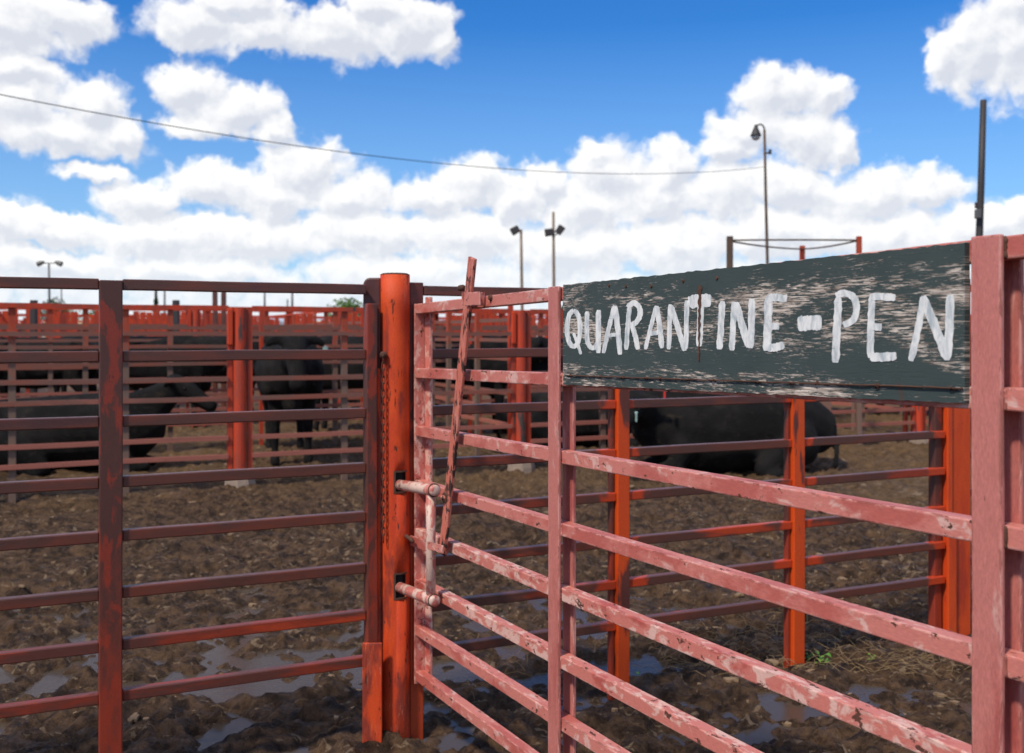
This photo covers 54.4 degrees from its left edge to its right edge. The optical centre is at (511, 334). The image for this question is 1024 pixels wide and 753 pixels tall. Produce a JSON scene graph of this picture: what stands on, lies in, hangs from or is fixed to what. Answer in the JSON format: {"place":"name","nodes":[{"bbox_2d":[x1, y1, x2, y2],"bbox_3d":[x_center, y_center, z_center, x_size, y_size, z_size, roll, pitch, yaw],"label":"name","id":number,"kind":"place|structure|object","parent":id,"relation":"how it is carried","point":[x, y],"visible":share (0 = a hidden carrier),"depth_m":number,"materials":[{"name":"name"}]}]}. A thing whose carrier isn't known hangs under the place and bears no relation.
{"place":"outdoors","nodes":[
{"label":"outdoors","id":0,"kind":"place"},
{"bbox_2d":[0,383,971,752],"bbox_3d":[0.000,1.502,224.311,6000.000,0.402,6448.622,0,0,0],"label":"ground","id":1,"kind":"structure","parent":0,"point":[172,723],"depth_m":5.81,"materials":[{"name":"brown soil"}]},
{"bbox_2d":[30,300,37,396],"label":"post","id":2,"kind":"object","parent":1,"relation":"on","point":[33,316],"visible":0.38,"depth_m":16.95,"materials":[{"name":"metal"}]},
{"bbox_2d":[18,314,62,337],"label":"board fence","id":3,"kind":"object","parent":1,"relation":"on","point":[24,316],"visible":0.02,"depth_m":32.83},
{"bbox_2d":[0,337,96,397],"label":"cow","id":4,"kind":"object","parent":1,"relation":"on","point":[62,374],"visible":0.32,"depth_m":15.73},
{"bbox_2d":[0,309,98,392],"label":"board fence","id":5,"kind":"object","parent":1,"relation":"on","point":[70,317],"visible":0.12,"depth_m":23.16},
{"bbox_2d":[36,261,62,302],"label":"light pole","id":6,"kind":"object","parent":1,"relation":"on","point":[40,263],"visible":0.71,"depth_m":61.94,"materials":[{"name":"grey metal"}]},
{"bbox_2d":[40,297,67,319],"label":"tree","id":7,"kind":"object","parent":1,"relation":"on","point":[44,312],"visible":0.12,"depth_m":89.53,"materials":[{"name":"green plant"}]},
{"bbox_2d":[40,320,82,337],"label":"board fence","id":8,"kind":"object","parent":1,"relation":"on","point":[41,321],"visible":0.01,"depth_m":47.95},
{"bbox_2d":[0,308,188,426],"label":"pipe fence","id":9,"kind":"object","parent":1,"relation":"on","point":[50,340],"visible":0.2,"depth_m":14.44,"materials":[{"name":"metal"}]},
{"bbox_2d":[53,336,139,395],"bbox_3d":[-7.379,0.711,18.520,2.618,1.410,0.729,0,0,-5],"label":"cow","id":10,"kind":"object","parent":1,"relation":"on","point":[63,388],"visible":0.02,"depth_m":18.35},
{"bbox_2d":[0,374,216,475],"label":"cow","id":11,"kind":"object","parent":1,"relation":"on","point":[157,390],"visible":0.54,"depth_m":10.64},
{"bbox_2d":[78,314,152,323],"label":"board fence","id":12,"kind":"object","parent":1,"relation":"on","point":[91,319],"visible":0.04,"depth_m":33.47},
{"bbox_2d":[0,303,232,503],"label":"pipe fence","id":13,"kind":"object","parent":1,"relation":"on","point":[11,404],"visible":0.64,"depth_m":9.16,"materials":[{"name":"metal"}]},
{"bbox_2d":[0,307,246,451],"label":"pipe fence","id":14,"kind":"object","parent":1,"relation":"on","point":[169,346],"visible":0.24,"depth_m":12.00,"materials":[{"name":"metal"}]},
{"bbox_2d":[152,291,159,317],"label":"conifer","id":15,"kind":"object","parent":1,"relation":"on","point":[155,301],"visible":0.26,"depth_m":89.92,"materials":[{"name":"green plant"}]},
{"bbox_2d":[164,291,165,312],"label":"utility pole","id":16,"kind":"object","parent":1,"relation":"on","point":[164,299],"visible":0.14,"depth_m":59.96,"materials":[{"name":"grey metal"}]},
{"bbox_2d":[88,336,255,427],"bbox_3d":[-5.181,0.711,15.232,2.618,1.410,0.729,0,0,-8],"label":"cow","id":17,"kind":"object","parent":1,"relation":"on","point":[182,371],"visible":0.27,"depth_m":15.00},
{"bbox_2d":[172,300,179,413],"bbox_3d":[-5.738,0.544,16.998,0.104,2.272,0.104,0,0,0],"label":"post","id":18,"kind":"object","parent":1,"relation":"on","point":[176,317],"visible":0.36,"depth_m":16.95,"materials":[{"name":"metal"}]},
{"bbox_2d":[0,277,377,752],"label":"pipe fence","id":19,"kind":"object","parent":1,"relation":"on","point":[111,481],"visible":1,"depth_m":3.49,"materials":[{"name":"red metal"}]},
{"bbox_2d":[188,310,199,426],"bbox_3d":[-4.886,0.560,15.290,0.192,1.900,0.132,0,0,-25],"label":"fence post","id":20,"kind":"object","parent":1,"relation":"on","point":[193,317],"visible":0.23,"depth_m":15.24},
{"bbox_2d":[129,310,291,388],"bbox_3d":[-7.525,0.463,24.681,4.140,2.275,0.192,0,0,-25],"label":"board fence","id":21,"kind":"object","parent":1,"relation":"on","point":[158,318],"visible":0.15,"depth_m":24.16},
{"bbox_2d":[212,292,217,406],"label":"post","id":22,"kind":"object","parent":1,"relation":"on","point":[214,315],"visible":0.18,"depth_m":18.96,"materials":[{"name":"red metal"}]},
{"bbox_2d":[221,292,226,406],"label":"post","id":23,"kind":"object","parent":1,"relation":"on","point":[223,319],"visible":0.18,"depth_m":18.96,"materials":[{"name":"red metal"}]},
{"bbox_2d":[212,336,258,410],"bbox_3d":[-4.973,0.711,17.580,2.617,1.410,0.729,0,0,-20],"label":"cow","id":24,"kind":"object","parent":1,"relation":"on","point":[223,371],"visible":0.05,"depth_m":17.44},
{"bbox_2d":[225,308,255,487],"bbox_3d":[-2.635,0.770,9.632,0.335,2.060,0.369,0,0,-25],"label":"fence post","id":25,"kind":"object","parent":1,"relation":"on","point":[237,328],"visible":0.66,"depth_m":9.57,"materials":[{"name":"metal"}]},
{"bbox_2d":[254,315,275,331],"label":"pipe fence","id":26,"kind":"object","parent":1,"relation":"on","point":[269,319],"visible":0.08,"depth_m":25.78,"materials":[{"name":"metal"}]},
{"bbox_2d":[252,315,300,324],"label":"board fence","id":27,"kind":"object","parent":1,"relation":"on","point":[272,321],"visible":0.02,"depth_m":35.93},
{"bbox_2d":[202,310,360,425],"bbox_3d":[-3.445,0.573,15.940,2.904,1.974,0.078,0,0,-25],"label":"pipe fence","id":28,"kind":"object","parent":1,"relation":"on","point":[266,318],"visible":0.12,"depth_m":15.73,"materials":[{"name":"metal"}]},
{"bbox_2d":[257,318,320,320],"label":"shed","id":29,"kind":"structure","parent":1,"relation":"on","point":[281,319],"depth_m":105.58,"materials":[{"name":"white metal"}]},
{"bbox_2d":[276,313,302,331],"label":"pipe fence","id":30,"kind":"object","parent":1,"relation":"on","point":[285,317],"visible":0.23,"depth_m":23.80,"materials":[{"name":"metal"}]},
{"bbox_2d":[255,331,327,465],"bbox_3d":[-2.604,0.723,11.658,0.787,1.523,2.827,0,0,-16],"label":"cow","id":31,"kind":"object","parent":1,"relation":"on","point":[287,368],"visible":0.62,"depth_m":11.08},
{"bbox_2d":[303,312,338,331],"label":"pipe fence","id":32,"kind":"object","parent":1,"relation":"on","point":[315,319],"visible":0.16,"depth_m":21.20,"materials":[{"name":"metal"}]},
{"bbox_2d":[313,316,359,324],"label":"board fence","id":33,"kind":"object","parent":1,"relation":"on","point":[322,318],"visible":0.04,"depth_m":36.83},
{"bbox_2d":[327,297,362,315],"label":"tree","id":34,"kind":"object","parent":1,"relation":"on","point":[348,303],"visible":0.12,"depth_m":79.53,"materials":[{"name":"green plant"}]},
{"bbox_2d":[313,336,379,430],"bbox_3d":[-2.466,0.711,14.540,2.618,1.410,0.729,0,0,10],"label":"cow","id":35,"kind":"object","parent":1,"relation":"on","point":[353,383],"visible":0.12,"depth_m":14.29},
{"bbox_2d":[338,312,359,406],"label":"pipe fence","id":36,"kind":"object","parent":1,"relation":"on","point":[353,322],"visible":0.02,"depth_m":18.46,"materials":[{"name":"metal"}]},
{"bbox_2d":[360,312,362,407],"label":"pipe fence","id":37,"kind":"object","parent":1,"relation":"on","point":[361,324],"visible":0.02,"depth_m":16.34,"materials":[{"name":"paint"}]},
{"bbox_2d":[286,311,438,331],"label":"board fence","id":38,"kind":"object","parent":1,"relation":"on","point":[309,318],"visible":0.05,"depth_m":25.66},
{"bbox_2d":[259,310,471,444],"bbox_3d":[-1.875,0.633,13.204,2.904,1.974,0.079,0,0,-25],"label":"pipe fence","id":39,"kind":"object","parent":1,"relation":"on","point":[334,345],"visible":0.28,"depth_m":12.99,"materials":[{"name":"metal"}]},
{"bbox_2d":[247,306,514,479],"bbox_3d":[-1.266,0.681,10.242,2.856,1.928,0.079,0,0,-25],"label":"pipe fence","id":40,"kind":"object","parent":1,"relation":"on","point":[344,333],"visible":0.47,"depth_m":9.99,"materials":[{"name":"metal"}]},
{"bbox_2d":[362,273,409,742],"bbox_3d":[-0.487,0.820,3.857,0.179,2.119,0.161,0,0,0],"label":"gate post","id":41,"kind":"object","parent":1,"relation":"on","point":[386,682],"visible":0.95,"depth_m":3.83,"materials":[{"name":"red metal"}]},
{"bbox_2d":[380,351,386,542],"bbox_3d":[-0.493,0.431,3.820,0.028,0.736,0.050,0,0,0],"label":"chain","id":42,"kind":"object","parent":41,"relation":"hanging from","point":[383,354],"visible":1,"depth_m":3.81,"materials":[{"name":"metal"}]},
{"bbox_2d":[395,234,1023,752],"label":"steel gate","id":43,"kind":"structure","parent":41,"relation":"attached to","point":[991,650],"depth_m":2.28,"materials":[{"name":"red metal"}]},
{"bbox_2d":[563,242,969,402],"bbox_3d":[0.457,-0.007,2.266,0.022,0.299,1.324,0,0,-28],"label":"wooden sign","id":44,"kind":"object","parent":43,"relation":"attached to","point":[889,324],"visible":1,"depth_m":2.04,"materials":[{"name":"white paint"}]},
{"bbox_2d":[348,399,441,407],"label":"cow","id":45,"kind":"object","parent":1,"relation":"on","point":[354,401],"visible":0.02,"depth_m":17.26},
{"bbox_2d":[435,306,512,455],"bbox_3d":[-0.602,0.586,12.343,0.077,2.049,2.902,0,0,-25],"label":"pipe fence","id":46,"kind":"object","parent":1,"relation":"on","point":[448,385],"visible":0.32,"depth_m":11.89,"materials":[{"name":"metal"}]},
{"bbox_2d":[0,465,970,719],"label":"straw","id":47,"kind":"object","parent":1,"relation":"on","point":[795,667],"visible":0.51,"depth_m":4.75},
{"bbox_2d":[0,556,971,752],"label":"puddle","id":48,"kind":"object","parent":1,"relation":"on","point":[55,680],"visible":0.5,"depth_m":4.59,"materials":[{"name":"grey liquid"}]},
{"bbox_2d":[6,444,971,726],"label":"dung flakes","id":49,"kind":"object","parent":1,"relation":"on","point":[132,718],"visible":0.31,"depth_m":5.21,"materials":[{"name":"soil"}]},
{"bbox_2d":[436,313,546,337],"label":"board fence","id":50,"kind":"object","parent":1,"relation":"on","point":[484,316],"visible":0.11,"depth_m":27.70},
{"bbox_2d":[435,312,547,404],"bbox_3d":[-0.628,0.573,17.234,2.904,1.974,0.078,0,0,-25],"label":"pipe fence","id":51,"kind":"object","parent":1,"relation":"on","point":[500,324],"visible":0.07,"depth_m":17.34,"materials":[{"name":"metal"}]},
{"bbox_2d":[435,336,562,433],"bbox_3d":[-0.546,0.711,14.040,2.618,1.410,0.729,0,0,-10],"label":"cow","id":52,"kind":"object","parent":1,"relation":"on","point":[502,365],"visible":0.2,"depth_m":13.83},
{"bbox_2d":[510,225,523,309],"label":"floodlight pole","id":53,"kind":"object","parent":1,"relation":"on","point":[514,230],"visible":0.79,"depth_m":44.94,"materials":[{"name":"grey metal"}]},
{"bbox_2d":[507,311,534,473],"bbox_3d":[0.088,0.770,10.884,0.335,2.060,0.368,0,0,-25],"label":"fence post","id":54,"kind":"object","parent":1,"relation":"on","point":[518,328],"visible":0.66,"depth_m":10.82,"materials":[{"name":"metal"}]},
{"bbox_2d":[480,310,562,434],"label":"pipe fence","id":55,"kind":"object","parent":1,"relation":"on","point":[540,328],"visible":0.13,"depth_m":13.99,"materials":[{"name":"metal"}]},
{"bbox_2d":[503,315,546,336],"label":"pipe fence","id":56,"kind":"object","parent":1,"relation":"on","point":[534,320],"visible":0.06,"depth_m":25.64,"materials":[{"name":"metal"}]},
{"bbox_2d":[531,337,562,388],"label":"cow","id":57,"kind":"object","parent":1,"relation":"on","point":[539,366],"visible":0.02,"depth_m":14.23},
{"bbox_2d":[544,212,564,286],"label":"floodlight pole","id":58,"kind":"object","parent":1,"relation":"on","point":[560,229],"visible":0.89,"depth_m":44.94,"materials":[{"name":"grey metal"}]},
{"bbox_2d":[561,313,562,337],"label":"pipe fence","id":59,"kind":"object","parent":1,"relation":"on","point":[561,322],"visible":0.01,"depth_m":17.92,"materials":[{"name":"metal"}]},
{"bbox_2d":[495,387,637,448],"bbox_3d":[0.930,1.061,12.991,2.310,0.822,1.001,0,0,-16],"label":"cow","id":60,"kind":"object","parent":1,"relation":"on","point":[581,430],"visible":0.1,"depth_m":12.59},
{"bbox_2d":[525,309,633,448],"bbox_3d":[1.456,0.681,11.493,2.855,1.928,0.077,0,0,-25],"label":"pipe fence","id":61,"kind":"object","parent":1,"relation":"on","point":[602,422],"visible":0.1,"depth_m":10.95,"materials":[{"name":"metal"}]},
{"bbox_2d":[410,282,944,739],"bbox_3d":[0.898,0.762,4.510,2.878,1.935,0.078,0,0,-25],"label":"pipe fence","id":62,"kind":"object","parent":1,"relation":"on","point":[619,582],"visible":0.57,"depth_m":4.38,"materials":[{"name":"red metal"}]},
{"bbox_2d":[726,236,732,267],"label":"post","id":63,"kind":"object","parent":1,"relation":"on","point":[729,251],"visible":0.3,"depth_m":12.46,"materials":[{"name":"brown wood"}]},
{"bbox_2d":[733,241,801,249],"bbox_3d":[3.554,-1.234,13.750,0.024,0.136,2.990,0,0,33],"label":"rope","id":64,"kind":"object","parent":63,"relation":"attached to","point":[766,246],"visible":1,"depth_m":13.62,"materials":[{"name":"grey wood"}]},
{"bbox_2d":[733,239,856,240],"bbox_3d":[3.563,-1.192,12.550,1.660,0.032,0.024,0,0,-3],"label":"rope","id":65,"kind":"object","parent":63,"relation":"attached to","point":[794,239],"visible":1,"depth_m":12.54,"materials":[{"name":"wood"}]},
{"bbox_2d":[630,390,839,476],"bbox_3d":[2.194,1.012,10.653,2.667,0.995,1.109,0,0,-15],"label":"cow","id":66,"kind":"object","parent":1,"relation":"on","point":[660,426],"visible":0.56,"depth_m":10.40},
{"bbox_2d":[750,124,771,263],"bbox_3d":[7.507,-2.243,30.000,0.661,8.248,0.340,0,0,0],"label":"street lamp","id":67,"kind":"object","parent":1,"relation":"on","point":[755,135],"visible":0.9,"depth_m":29.96,"materials":[{"name":"grey metal"}]},
{"bbox_2d":[0,94,761,173],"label":"power cable","id":68,"kind":"object","parent":67,"relation":"attached to","point":[326,149],"visible":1,"depth_m":18.19,"materials":[{"name":"black rubber"}]},
{"bbox_2d":[799,246,804,259],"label":"post","id":69,"kind":"object","parent":1,"relation":"on","point":[801,254],"visible":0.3,"depth_m":14.96,"materials":[{"name":"metal"}]},
{"bbox_2d":[802,241,855,249],"bbox_3d":[4.382,-1.244,13.800,0.024,0.116,2.401,0,0,0],"label":"rope","id":70,"kind":"object","parent":69,"relation":"attached to","point":[829,245],"visible":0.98,"depth_m":13.70,"materials":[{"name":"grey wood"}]},
{"bbox_2d":[813,650,832,664],"bbox_3d":[1.491,1.563,4.788,0.101,0.072,0.087,0,0,27],"label":"weed","id":71,"kind":"object","parent":1,"relation":"on","point":[827,659],"visible":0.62,"depth_m":4.79,"materials":[{"name":"green plant"}]},
{"bbox_2d":[820,401,830,410],"bbox_3d":[3.420,1.070,13.243,1.750,0.720,0.420,0,0,-25],"label":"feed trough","id":72,"kind":"object","parent":1,"relation":"on","point":[827,404],"visible":0.03,"depth_m":13.39,"materials":[{"name":"concrete"}]},
{"bbox_2d":[856,236,861,445],"bbox_3d":[4.390,0.217,12.600,0.064,2.926,0.065,0,0,0],"label":"post","id":73,"kind":"object","parent":1,"relation":"on","point":[859,405],"visible":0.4,"depth_m":12.57,"materials":[{"name":"metal"}]},
{"bbox_2d":[831,401,907,431],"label":"pipe fence","id":74,"kind":"object","parent":1,"relation":"on","point":[853,415],"visible":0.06,"depth_m":14.11,"materials":[{"name":"metal"}]},
{"bbox_2d":[831,403,915,434],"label":"pipe fence","id":75,"kind":"object","parent":1,"relation":"on","point":[912,421],"visible":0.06,"depth_m":13.00,"materials":[{"name":"metal"}]},
{"bbox_2d":[874,404,884,414],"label":"cow","id":76,"kind":"object","parent":1,"relation":"on","point":[876,413],"visible":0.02,"depth_m":16.96},
{"bbox_2d":[908,406,928,443],"bbox_3d":[5.440,0.770,13.344,0.335,2.060,0.368,0,0,-25],"label":"fence post","id":77,"kind":"object","parent":1,"relation":"on","point":[919,418],"visible":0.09,"depth_m":13.28,"materials":[{"name":"metal"}]},
{"bbox_2d":[924,406,928,430],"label":"pipe fence","id":78,"kind":"object","parent":1,"relation":"on","point":[925,409],"visible":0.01,"depth_m":13.35,"materials":[{"name":"metal"}]},
{"bbox_2d":[942,279,970,635],"bbox_3d":[2.280,0.745,5.159,0.181,2.070,0.121,0,0,-25],"label":"steel post","id":79,"kind":"object","parent":1,"relation":"on","point":[956,498],"visible":0.31,"depth_m":5.12,"materials":[{"name":"metal"}]},
{"bbox_2d":[974,99,986,235],"bbox_3d":[9.361,-1.417,19.960,0.338,6.599,0.241,0,0,0],"label":"utility pole","id":80,"kind":"object","parent":1,"relation":"on","point":[979,211],"visible":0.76,"depth_m":19.95,"materials":[{"name":"metal"}]},
{"bbox_2d":[0,0,1023,319],"label":"sky","id":81,"kind":"structure","parent":0,"point":[868,110],"materials":[{"name":"blue"}]}
]}

